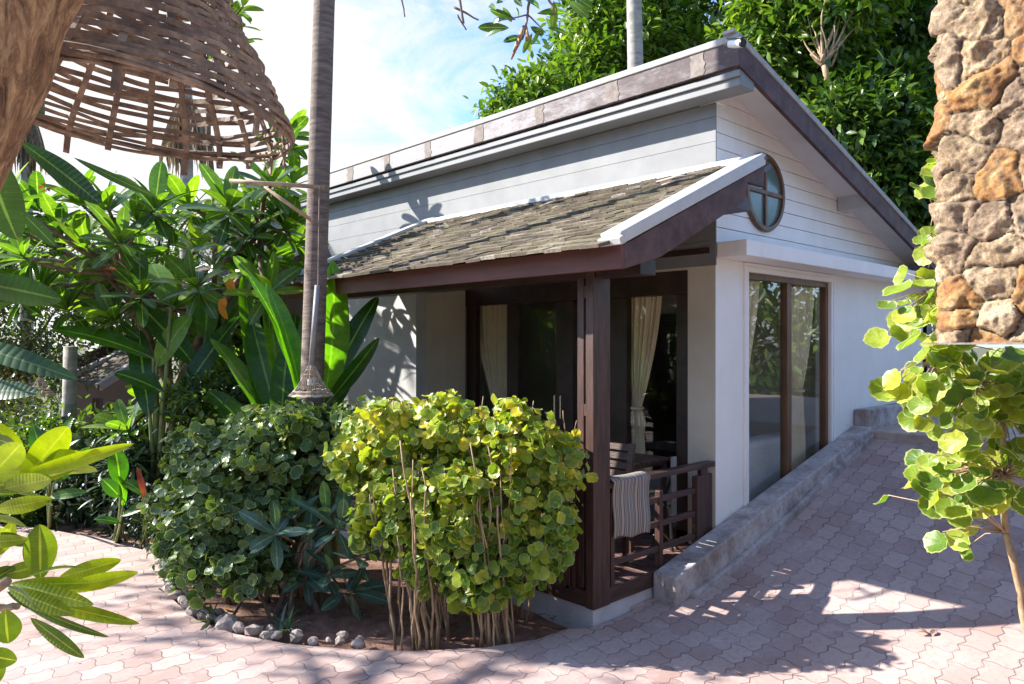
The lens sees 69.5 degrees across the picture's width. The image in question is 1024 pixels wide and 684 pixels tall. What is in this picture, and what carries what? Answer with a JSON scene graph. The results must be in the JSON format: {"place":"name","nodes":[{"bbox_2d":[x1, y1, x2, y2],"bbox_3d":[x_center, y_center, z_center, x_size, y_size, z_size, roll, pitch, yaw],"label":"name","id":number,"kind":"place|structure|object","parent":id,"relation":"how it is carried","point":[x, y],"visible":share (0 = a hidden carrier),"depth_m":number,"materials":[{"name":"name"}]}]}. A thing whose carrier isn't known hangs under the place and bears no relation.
{"place":"outdoors","nodes":[
{"label":"outdoors","id":0,"kind":"place"},
{"bbox_2d":[28,375,56,396],"bbox_3d":[-6.709,0.485,10.500,0.412,0.567,0.412,0,0,-43],"label":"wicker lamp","id":1,"kind":"object","parent":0,"point":[40,379],"visible":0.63,"depth_m":10.47,"materials":[{"name":"wood"}]},
{"bbox_2d":[0,441,1023,683],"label":"pavement","id":2,"kind":"structure","parent":0,"point":[889,589],"depth_m":4.71,"materials":[{"name":"grey brick"}]},
{"bbox_2d":[0,423,138,680],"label":"plumeria shrub","id":3,"kind":"object","parent":2,"relation":"on","point":[46,459],"visible":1,"depth_m":1.72,"materials":[{"name":"green plant"}]},
{"bbox_2d":[0,0,157,399],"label":"plumeria tree","id":4,"kind":"object","parent":2,"relation":"on","point":[33,33],"visible":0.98,"depth_m":1.08,"materials":[{"name":"green plant"}]},
{"bbox_2d":[29,0,294,175],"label":"basket lamp","id":5,"kind":"object","parent":4,"relation":"hanging from","point":[163,60],"visible":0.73,"depth_m":1.48,"materials":[{"name":"wicker"}]},
{"bbox_2d":[15,499,568,650],"bbox_3d":[-4.652,1.962,10.741,16.000,0.082,16.000,0,0,-43],"label":"planting bed","id":6,"kind":"object","parent":2,"relation":"on","point":[369,625],"visible":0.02,"depth_m":5.17,"materials":[{"name":"red soil"}]},
{"bbox_2d":[0,410,24,496],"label":"garden shrub","id":7,"kind":"object","parent":6,"relation":"on","point":[2,418],"visible":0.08,"depth_m":8.84,"materials":[{"name":"green plant"}]},
{"bbox_2d":[0,371,61,436],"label":"garden shrub","id":8,"kind":"object","parent":6,"relation":"on","point":[24,408],"visible":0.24,"depth_m":9.41,"materials":[{"name":"green plant"}]},
{"bbox_2d":[0,238,63,334],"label":"garden tree","id":9,"kind":"object","parent":6,"relation":"on","point":[8,239],"visible":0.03,"depth_m":13.05,"materials":[{"name":"green plant"}]},
{"bbox_2d":[0,480,70,527],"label":"garden shrub","id":10,"kind":"object","parent":6,"relation":"on","point":[27,518],"visible":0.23,"depth_m":7.76,"materials":[{"name":"green plant"}]},
{"bbox_2d":[0,403,95,512],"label":"garden shrub","id":11,"kind":"object","parent":6,"relation":"on","point":[46,420],"visible":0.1,"depth_m":8.36,"materials":[{"name":"green plant"}]},
{"bbox_2d":[29,417,89,529],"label":"plant","id":12,"kind":"object","parent":6,"relation":"on","point":[35,432],"visible":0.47,"depth_m":7.06,"materials":[{"name":"green plant"}]},
{"bbox_2d":[0,234,118,436],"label":"garden tree","id":13,"kind":"object","parent":6,"relation":"on","point":[31,345],"visible":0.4,"depth_m":11.85,"materials":[{"name":"green plant"}]},
{"bbox_2d":[61,346,77,500],"bbox_3d":[-5.228,0.977,8.700,0.184,1.850,0.183,0,0,-43],"label":"cut post","id":14,"kind":"object","parent":6,"relation":"on","point":[69,387],"visible":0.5,"depth_m":8.65,"materials":[{"name":"grey wood"}]},
{"bbox_2d":[31,428,129,530],"bbox_3d":[-4.686,1.545,8.089,1.320,1.296,1.408,0,0,-43],"label":"garden shrub","id":15,"kind":"object","parent":6,"relation":"on","point":[79,515],"visible":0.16,"depth_m":7.78,"materials":[{"name":"green plant"}]},
{"bbox_2d":[18,394,147,447],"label":"garden shrub","id":16,"kind":"object","parent":6,"relation":"on","point":[81,418],"visible":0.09,"depth_m":8.87,"materials":[{"name":"green plant"}]},
{"bbox_2d":[98,512,113,526],"bbox_3d":[-4.204,1.850,7.711,0.242,0.181,0.161,-13,-4,-5],"label":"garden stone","id":17,"kind":"object","parent":6,"relation":"on","point":[101,524],"visible":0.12,"depth_m":7.64,"materials":[{"name":"grey stone"}]},
{"bbox_2d":[76,397,159,487],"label":"garden shrub","id":18,"kind":"object","parent":6,"relation":"on","point":[112,431],"visible":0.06,"depth_m":8.46,"materials":[{"name":"green plant"}]},
{"bbox_2d":[70,424,171,538],"bbox_3d":[-3.901,1.527,7.698,1.259,1.398,1.243,0,0,-43],"label":"garden shrub","id":19,"kind":"object","parent":6,"relation":"on","point":[138,455],"visible":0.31,"depth_m":7.47,"materials":[{"name":"green plant"}]},
{"bbox_2d":[95,451,147,542],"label":"banana plant","id":20,"kind":"object","parent":6,"relation":"on","point":[117,485],"visible":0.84,"depth_m":6.52,"materials":[{"name":"green plant"}]},
{"bbox_2d":[114,487,154,547],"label":"garden shrub","id":21,"kind":"object","parent":6,"relation":"on","point":[138,523],"visible":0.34,"depth_m":6.77,"materials":[{"name":"green plant"}]},
{"bbox_2d":[135,467,150,548],"bbox_3d":[-3.263,1.515,6.540,0.265,0.884,0.746,0,0,-43],"label":"croton","id":22,"kind":"object","parent":6,"relation":"on","point":[141,483],"visible":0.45,"depth_m":6.39,"materials":[{"name":"red plant"}]},
{"bbox_2d":[51,263,239,480],"bbox_3d":[-3.771,0.558,7.624,1.789,2.808,0.694,0,0,-24],"label":"banana plant","id":23,"kind":"object","parent":6,"relation":"on","point":[141,374],"visible":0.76,"depth_m":7.57,"materials":[{"name":"green plant"}]},
{"bbox_2d":[135,495,169,569],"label":"garden shrub","id":24,"kind":"object","parent":6,"relation":"on","point":[153,530],"visible":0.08,"depth_m":6.07,"materials":[{"name":"green plant"}]},
{"bbox_2d":[137,424,176,503],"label":"garden shrub","id":25,"kind":"object","parent":6,"relation":"on","point":[159,453],"visible":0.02,"depth_m":7.55,"materials":[{"name":"green plant"}]},
{"bbox_2d":[110,212,210,392],"bbox_3d":[-6.182,-0.321,14.425,3.092,4.674,2.971,0,0,33],"label":"garden tree","id":26,"kind":"object","parent":6,"relation":"on","point":[197,259],"visible":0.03,"depth_m":14.25,"materials":[{"name":"green plant"}]},
{"bbox_2d":[0,109,328,448],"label":"plumeria tree","id":27,"kind":"object","parent":6,"relation":"on","point":[100,283],"visible":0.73,"depth_m":7.42,"materials":[{"name":"green plant"}]},
{"bbox_2d":[218,278,234,318],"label":"dying leaf","id":28,"kind":"object","parent":27,"relation":"hanging from","point":[222,303],"visible":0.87,"depth_m":7.01,"materials":[{"name":"orange plant"}]},
{"bbox_2d":[162,581,172,589],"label":"edging stone","id":29,"kind":"object","parent":6,"relation":"on","point":[166,585],"visible":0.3,"depth_m":5.67,"materials":[{"name":"grey stone"}]},
{"bbox_2d":[166,588,188,602],"bbox_3d":[-2.500,1.899,5.519,0.166,0.130,0.181,-11,1,-14],"label":"edging stone","id":30,"kind":"object","parent":6,"relation":"on","point":[175,595],"visible":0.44,"depth_m":5.46,"materials":[{"name":"grey stone"}]},
{"bbox_2d":[180,597,186,609],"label":"edging stone","id":31,"kind":"object","parent":6,"relation":"on","point":[183,599],"visible":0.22,"depth_m":5.33,"materials":[{"name":"grey stone"}]},
{"bbox_2d":[179,600,188,609],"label":"edging stone","id":32,"kind":"object","parent":6,"relation":"on","point":[184,605],"visible":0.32,"depth_m":5.25,"materials":[{"name":"grey stone"}]},
{"bbox_2d":[159,88,216,369],"bbox_3d":[-6.166,-1.459,14.019,0.973,6.721,1.213,0,0,-27],"label":"palm tree","id":33,"kind":"object","parent":6,"relation":"on","point":[176,162],"visible":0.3,"depth_m":13.88,"materials":[{"name":"grey plant"}]},
{"bbox_2d":[185,606,203,618],"bbox_3d":[-2.225,1.886,5.172,0.139,0.118,0.108,0,0,30],"label":"edging stone","id":34,"kind":"object","parent":6,"relation":"on","point":[189,611],"visible":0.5,"depth_m":5.12,"materials":[{"name":"grey stone"}]},
{"bbox_2d":[151,360,252,434],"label":"garden shrub","id":35,"kind":"object","parent":6,"relation":"on","point":[196,405],"visible":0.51,"depth_m":7.42,"materials":[{"name":"green plant"}]},
{"bbox_2d":[197,608,209,619],"bbox_3d":[-2.135,1.885,5.124,0.101,0.070,0.081,0,0,-41],"label":"edging stone","id":36,"kind":"object","parent":6,"relation":"on","point":[204,610],"visible":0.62,"depth_m":5.09,"materials":[{"name":"grey stone"}]},
{"bbox_2d":[190,599,229,629],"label":"spider plant","id":37,"kind":"object","parent":6,"relation":"on","point":[212,611],"visible":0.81,"depth_m":5.02,"materials":[{"name":"green plant"}]},
{"bbox_2d":[206,614,216,620],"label":"edging stone","id":38,"kind":"object","parent":6,"relation":"on","point":[209,616],"visible":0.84,"depth_m":5.02,"materials":[{"name":"grey stone"}]},
{"bbox_2d":[213,608,224,615],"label":"edging stone","id":39,"kind":"object","parent":6,"relation":"on","point":[219,611],"visible":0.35,"depth_m":5.14,"materials":[{"name":"grey stone"}]},
{"bbox_2d":[214,615,224,624],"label":"edging stone","id":40,"kind":"object","parent":6,"relation":"on","point":[217,619],"visible":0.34,"depth_m":4.99,"materials":[{"name":"grey stone"}]},
{"bbox_2d":[187,301,263,388],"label":"garden tree","id":41,"kind":"object","parent":6,"relation":"on","point":[237,340],"visible":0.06,"depth_m":11.64,"materials":[{"name":"green plant"}]},
{"bbox_2d":[214,613,238,633],"bbox_3d":[-1.901,1.887,4.944,0.160,0.122,0.179,2,14,8],"label":"edging stone","id":42,"kind":"object","parent":6,"relation":"on","point":[227,621],"visible":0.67,"depth_m":4.89,"materials":[{"name":"grey stone"}]},
{"bbox_2d":[207,342,251,413],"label":"garden shrub","id":43,"kind":"object","parent":6,"relation":"on","point":[240,353],"visible":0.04,"depth_m":8.09,"materials":[{"name":"green plant"}]},
{"bbox_2d":[201,0,263,388],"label":"palm tree","id":44,"kind":"object","parent":6,"relation":"on","point":[239,10],"visible":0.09,"depth_m":7.53,"materials":[{"name":"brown plant"}]},
{"bbox_2d":[232,621,244,633],"bbox_3d":[-1.799,1.885,4.875,0.078,0.081,0.089,0,0,5],"label":"edging stone","id":45,"kind":"object","parent":6,"relation":"on","point":[238,627],"visible":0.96,"depth_m":4.84,"materials":[{"name":"grey stone"}]},
{"bbox_2d":[207,259,300,540],"bbox_3d":[-2.426,0.550,7.235,1.286,2.839,0.823,0,0,33],"label":"banana plant","id":46,"kind":"object","parent":6,"relation":"on","point":[263,377],"visible":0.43,"depth_m":7.17,"materials":[{"name":"green plant"}]},
{"bbox_2d":[244,624,263,637],"bbox_3d":[-1.692,1.888,4.814,0.101,0.096,0.125,-12,-18,32],"label":"edging stone","id":47,"kind":"object","parent":6,"relation":"on","point":[254,630],"visible":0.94,"depth_m":4.79,"materials":[{"name":"grey stone"}]},
{"bbox_2d":[136,395,384,623],"bbox_3d":[-1.790,1.202,5.624,1.776,1.580,1.568,0,0,-43],"label":"round leaf shrub","id":48,"kind":"object","parent":6,"relation":"on","point":[215,482],"visible":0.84,"depth_m":5.28,"materials":[{"name":"green plant"}]},
{"bbox_2d":[259,631,272,640],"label":"edging stone","id":49,"kind":"object","parent":6,"relation":"on","point":[268,635],"visible":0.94,"depth_m":4.75,"materials":[{"name":"grey stone"}]},
{"bbox_2d":[266,624,275,632],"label":"edging stone","id":50,"kind":"object","parent":6,"relation":"on","point":[270,627],"visible":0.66,"depth_m":4.85,"materials":[{"name":"grey stone"}]},
{"bbox_2d":[271,631,282,639],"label":"edging stone","id":51,"kind":"object","parent":6,"relation":"on","point":[276,635],"visible":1,"depth_m":4.73,"materials":[{"name":"grey stone"}]},
{"bbox_2d":[257,601,304,638],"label":"spider plant","id":52,"kind":"object","parent":6,"relation":"on","point":[281,626],"visible":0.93,"depth_m":4.88,"materials":[{"name":"green plant"}]},
{"bbox_2d":[290,630,303,643],"bbox_3d":[-1.393,1.902,4.760,0.079,0.095,0.096,0,0,-27],"label":"edging stone","id":53,"kind":"object","parent":6,"relation":"on","point":[296,636],"visible":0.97,"depth_m":4.73,"materials":[{"name":"grey stone"}]},
{"bbox_2d":[244,260,378,569],"bbox_3d":[-1.711,0.609,6.623,1.102,2.724,1.009,0,0,-43],"label":"banana plant","id":54,"kind":"object","parent":6,"relation":"on","point":[344,340],"visible":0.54,"depth_m":6.55,"materials":[{"name":"green plant"}]},
{"bbox_2d":[238,481,387,622],"bbox_3d":[-1.398,1.467,5.157,0.976,0.996,1.187,0,0,-43],"label":"plumeria seedling","id":55,"kind":"object","parent":6,"relation":"on","point":[310,575],"visible":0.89,"depth_m":5.10,"materials":[{"name":"green plant"}]},
{"bbox_2d":[308,636,318,645],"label":"edging stone","id":56,"kind":"object","parent":6,"relation":"on","point":[312,640],"visible":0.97,"depth_m":4.66,"materials":[{"name":"grey stone"}]},
{"bbox_2d":[293,0,334,569],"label":"palm tree","id":57,"kind":"object","parent":6,"relation":"on","point":[319,149],"visible":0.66,"depth_m":5.93,"materials":[{"name":"grey plant"}]},
{"bbox_2d":[229,179,324,222],"bbox_3d":[-1.838,-1.105,5.771,0.725,0.336,0.070,0,0,-6],"label":"bracket","id":58,"kind":"object","parent":57,"relation":"attached to","point":[264,184],"visible":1,"depth_m":5.76,"materials":[{"name":"beige wood"}]},
{"bbox_2d":[318,186,319,284],"bbox_3d":[-1.514,-0.822,5.780,0.008,0.799,0.048,0,0,0],"label":"lamp cord","id":59,"kind":"object","parent":58,"relation":"hanging from","point":[318,234],"visible":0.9,"depth_m":5.78,"materials":[{"name":"grey plastic"}]},
{"bbox_2d":[288,285,333,397],"bbox_3d":[-1.554,-0.010,5.720,0.348,0.864,0.348,0,0,-43],"label":"wicker lamp","id":60,"kind":"object","parent":59,"relation":"hanging from","point":[312,392],"visible":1,"depth_m":5.70,"materials":[{"name":"grey wood"}]},
{"bbox_2d":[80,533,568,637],"bbox_3d":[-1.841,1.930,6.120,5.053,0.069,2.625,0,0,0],"label":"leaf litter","id":61,"kind":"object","parent":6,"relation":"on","point":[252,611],"visible":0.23,"depth_m":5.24,"materials":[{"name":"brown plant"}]},
{"bbox_2d":[335,635,344,644],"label":"edging stone","id":62,"kind":"object","parent":6,"relation":"on","point":[339,640],"visible":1,"depth_m":4.66,"materials":[{"name":"grey stone"}]},
{"bbox_2d":[336,631,348,638],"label":"edging stone","id":63,"kind":"object","parent":6,"relation":"on","point":[344,634],"visible":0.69,"depth_m":4.77,"materials":[{"name":"grey stone"}]},
{"bbox_2d":[351,639,364,649],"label":"edging stone","id":64,"kind":"object","parent":6,"relation":"on","point":[358,644],"visible":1,"depth_m":4.62,"materials":[{"name":"grey stone"}]},
{"bbox_2d":[320,389,598,650],"bbox_3d":[-0.385,1.144,4.881,1.883,1.682,0.943,0,0,3],"label":"round leaf shrub","id":65,"kind":"object","parent":6,"relation":"on","point":[414,521],"visible":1,"depth_m":4.66,"materials":[{"name":"green plant"}]},
{"bbox_2d":[401,0,592,59],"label":"almond tree","id":66,"kind":"object","parent":2,"relation":"on","point":[580,7],"visible":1,"depth_m":3.30,"materials":[{"name":"green plant"}]},
{"bbox_2d":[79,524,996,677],"bbox_3d":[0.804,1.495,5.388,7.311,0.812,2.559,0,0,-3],"label":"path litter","id":67,"kind":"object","parent":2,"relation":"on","point":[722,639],"visible":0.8,"depth_m":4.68,"materials":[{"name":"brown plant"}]},
{"bbox_2d":[630,597,655,610],"bbox_3d":[0.903,1.880,5.341,0.264,0.040,0.152,0,0,-35],"label":"loose brick","id":68,"kind":"object","parent":2,"relation":"on","point":[644,602],"visible":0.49,"depth_m":5.28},
{"bbox_2d":[653,426,873,605],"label":"ramp wall","id":69,"kind":"structure","parent":2,"relation":"on","point":[733,543],"depth_m":6.02,"materials":[{"name":"concrete"}]},
{"bbox_2d":[918,628,935,633],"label":"fallen leaf","id":70,"kind":"object","parent":2,"relation":"on","point":[932,631],"visible":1,"depth_m":4.53,"materials":[{"name":"beige plant"}]},
{"bbox_2d":[862,158,1023,634],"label":"variegated shrub","id":71,"kind":"object","parent":2,"relation":"on","point":[971,483],"visible":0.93,"depth_m":3.62,"materials":[{"name":"green plant"}]},
{"bbox_2d":[922,0,1023,344],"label":"stone gateway","id":72,"kind":"object","parent":2,"relation":"on","point":[974,249],"visible":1,"depth_m":2.69,"materials":[{"name":"beige stone"}]},
{"bbox_2d":[0,347,1023,427],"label":"ground","id":73,"kind":"structure","parent":0,"point":[980,352],"depth_m":68.65,"materials":[{"name":"plant"}]},
{"bbox_2d":[11,124,48,424],"bbox_3d":[-11.241,-1.861,16.921,1.051,7.526,1.298,0,0,-32],"label":"palm tree","id":74,"kind":"object","parent":73,"relation":"on","point":[33,137],"visible":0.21,"depth_m":16.89,"materials":[{"name":"green plant"}]},
{"bbox_2d":[0,311,177,419],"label":"garden tree","id":75,"kind":"object","parent":73,"relation":"on","point":[53,388],"visible":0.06,"depth_m":18.57,"materials":[{"name":"green plant"}]},
{"bbox_2d":[20,206,173,354],"bbox_3d":[-8.237,-0.308,14.999,3.159,4.636,2.986,0,0,-29],"label":"garden tree","id":76,"kind":"object","parent":73,"relation":"on","point":[98,230],"visible":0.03,"depth_m":14.48,"materials":[{"name":"green plant"}]},
{"bbox_2d":[77,335,146,433],"bbox_3d":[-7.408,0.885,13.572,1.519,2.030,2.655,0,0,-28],"label":"bungalow","id":77,"kind":"object","parent":73,"relation":"on","point":[111,385],"visible":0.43,"depth_m":13.81,"materials":[{"name":"ceramic"}]},
{"bbox_2d":[121,28,936,628],"bbox_3d":[-0.748,-0.171,11.006,7.462,4.343,11.678,0,0,-43],"label":"bungalow","id":78,"kind":"object","parent":73,"relation":"on","point":[697,188],"visible":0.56,"depth_m":6.64,"materials":[{"name":"grey paint"}]},
{"bbox_2d":[480,305,506,416],"bbox_3d":[-0.159,0.581,8.064,0.148,2.062,0.784,0,0,-43],"label":"curtain","id":79,"kind":"object","parent":78,"relation":"hanging from","point":[493,335],"visible":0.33,"depth_m":8.06,"materials":[{"name":"beige fabric"}]},
{"bbox_2d":[466,270,687,542],"bbox_3d":[0.476,0.550,7.235,0.146,2.300,2.952,0,0,-43],"label":"glazed door","id":80,"kind":"structure","parent":78,"relation":"in","point":[671,283],"depth_m":6.76,"materials":[{"name":"red wood"}]},
{"bbox_2d":[545,442,635,562],"bbox_3d":[0.591,1.228,5.651,0.525,0.901,0.495,0,0,-43],"label":"patio chair","id":81,"kind":"object","parent":78,"relation":"on","point":[629,457],"visible":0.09,"depth_m":5.67,"materials":[{"name":"brown wood"}]},
{"bbox_2d":[573,449,669,552],"bbox_3d":[0.895,1.319,6.214,0.520,0.718,0.680,0,0,-43],"label":"patio table","id":82,"kind":"object","parent":78,"relation":"on","point":[641,461],"visible":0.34,"depth_m":6.12,"materials":[{"name":"brown wood"}]},
{"bbox_2d":[610,471,649,538],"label":"towel","id":83,"kind":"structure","parent":78,"relation":"hanging from","point":[630,503],"depth_m":5.16,"materials":[{"name":"fabric"}]},
{"bbox_2d":[630,296,661,471],"bbox_3d":[1.175,0.591,6.653,0.148,2.042,0.428,0,0,-43],"label":"curtain","id":84,"kind":"object","parent":78,"relation":"hanging from","point":[646,311],"visible":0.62,"depth_m":6.64,"materials":[{"name":"beige fabric"}]},
{"bbox_2d":[642,314,675,471],"bbox_3d":[1.988,0.675,9.243,0.110,2.050,1.000,0,0,-43],"label":"room door","id":85,"kind":"structure","parent":78,"relation":"in","point":[659,403],"depth_m":9.35,"materials":[{"name":"black glass"}]},
{"bbox_2d":[647,456,679,557],"bbox_3d":[1.213,1.299,5.845,0.375,0.769,0.055,0,0,-38],"label":"folding stand","id":86,"kind":"object","parent":78,"relation":"on","point":[672,481],"visible":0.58,"depth_m":5.88,"materials":[{"name":"grey wood"}]},
{"bbox_2d":[649,432,779,525],"bbox_3d":[2.071,1.300,7.271,1.700,0.760,0.880,0,0,-43],"label":"sofa","id":87,"kind":"object","parent":78,"relation":"on","point":[764,462],"visible":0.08,"depth_m":6.93,"materials":[{"name":"fabric"}]},
{"bbox_2d":[724,37,750,47],"bbox_3d":[1.679,-2.241,5.526,0.076,0.117,0.240,0,0,-22],"label":"security camera","id":88,"kind":"object","parent":78,"relation":"attached to","point":[737,42],"visible":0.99,"depth_m":5.48,"materials":[{"name":"white plastic"}]},
{"bbox_2d":[749,281,758,366],"bbox_3d":[2.074,0.561,6.565,0.404,2.202,0.148,0,0,-43],"label":"curtain","id":89,"kind":"object","parent":78,"relation":"hanging from","point":[753,295],"visible":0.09,"depth_m":6.60,"materials":[{"name":"beige fabric"}]},
{"bbox_2d":[746,152,784,231],"bbox_3d":[2.223,-1.310,6.469,0.694,0.694,0.030,0,0,-43],"label":"round window","id":90,"kind":"structure","parent":78,"relation":"in","point":[768,201],"depth_m":6.52,"materials":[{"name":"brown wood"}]},
{"bbox_2d":[749,273,827,478],"bbox_3d":[2.575,0.500,6.912,1.640,2.200,0.075,0,0,-43],"label":"sliding glass door","id":91,"kind":"structure","parent":78,"relation":"in","point":[786,283],"depth_m":6.88,"materials":[{"name":"brown wood"}]},
{"bbox_2d":[778,285,814,469],"bbox_3d":[2.795,0.561,7.247,0.660,2.202,0.148,0,0,-43],"label":"curtain","id":92,"kind":"object","parent":78,"relation":"hanging from","point":[802,305],"visible":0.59,"depth_m":7.25,"materials":[{"name":"beige fabric"}]},
{"bbox_2d":[462,18,626,119],"bbox_3d":[1.199,-2.774,17.276,4.111,9.564,4.257,0,0,-43],"label":"forest tree","id":93,"kind":"object","parent":73,"relation":"on","point":[521,87],"visible":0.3,"depth_m":16.56,"materials":[{"name":"green plant"}]},
{"bbox_2d":[534,0,716,76],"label":"forest tree","id":94,"kind":"object","parent":73,"relation":"on","point":[665,33],"visible":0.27,"depth_m":17.53,"materials":[{"name":"green plant"}]},
{"bbox_2d":[627,0,642,68],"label":"palm tree","id":95,"kind":"object","parent":73,"relation":"on","point":[634,37],"visible":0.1,"depth_m":12.90,"materials":[{"name":"grey plant"}]},
{"bbox_2d":[660,0,777,49],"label":"forest tree","id":96,"kind":"object","parent":73,"relation":"on","point":[718,14],"visible":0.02,"depth_m":19.43,"materials":[{"name":"green plant"}]},
{"bbox_2d":[703,0,916,103],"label":"forest tree","id":97,"kind":"object","parent":73,"relation":"on","point":[763,29],"visible":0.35,"depth_m":15.33,"materials":[{"name":"green plant"}]},
{"bbox_2d":[785,0,937,86],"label":"forest tree","id":98,"kind":"object","parent":73,"relation":"on","point":[914,6],"visible":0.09,"depth_m":16.08,"materials":[{"name":"green plant"}]},
{"bbox_2d":[797,44,938,229],"bbox_3d":[7.461,-2.115,15.275,4.705,8.293,4.493,0,0,-43],"label":"forest tree","id":99,"kind":"object","parent":73,"relation":"on","point":[859,108],"visible":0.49,"depth_m":14.28,"materials":[{"name":"green plant"}]},
{"bbox_2d":[801,0,855,126],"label":"bare branch","id":100,"kind":"object","parent":99,"relation":"attached to","point":[824,54],"visible":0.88,"depth_m":14.75,"materials":[{"name":"beige wood"}]},
{"bbox_2d":[853,6,936,331],"bbox_3d":[9.896,-3.252,16.833,6.347,10.598,6.028,0,0,-43],"label":"forest tree","id":101,"kind":"object","parent":73,"relation":"on","point":[921,33],"depth_m":16.04,"materials":[{"name":"green plant"}]},
{"bbox_2d":[879,156,933,372],"bbox_3d":[8.844,-1.045,15.497,3.726,6.161,3.112,0,0,7],"label":"forest tree","id":102,"kind":"object","parent":73,"relation":"on","point":[929,330],"depth_m":14.77,"materials":[{"name":"green plant"}]},
{"bbox_2d":[0,0,1023,347],"label":"sky","id":103,"kind":"structure","parent":0,"point":[398,80],"materials":[{"name":"white"}]},
{"bbox_2d":[871,414,1023,448],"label":"ramp landing","id":104,"kind":"object","parent":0,"point":[896,432],"visible":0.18,"depth_m":7.46,"materials":[{"name":"grey concrete"}]},
{"bbox_2d":[854,403,946,428],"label":"landing wall","id":105,"kind":"structure","parent":104,"relation":"on","point":[879,416],"depth_m":7.89,"materials":[{"name":"concrete"}]},
{"bbox_2d":[874,439,985,450],"bbox_3d":[7.816,1.175,3.255,0.031,0.350,11.990,0,0,-43],"label":"landing riser","id":106,"kind":"object","parent":104,"relation":"attached to","point":[908,443],"depth_m":7.34,"materials":[{"name":"concrete"}]}
]}

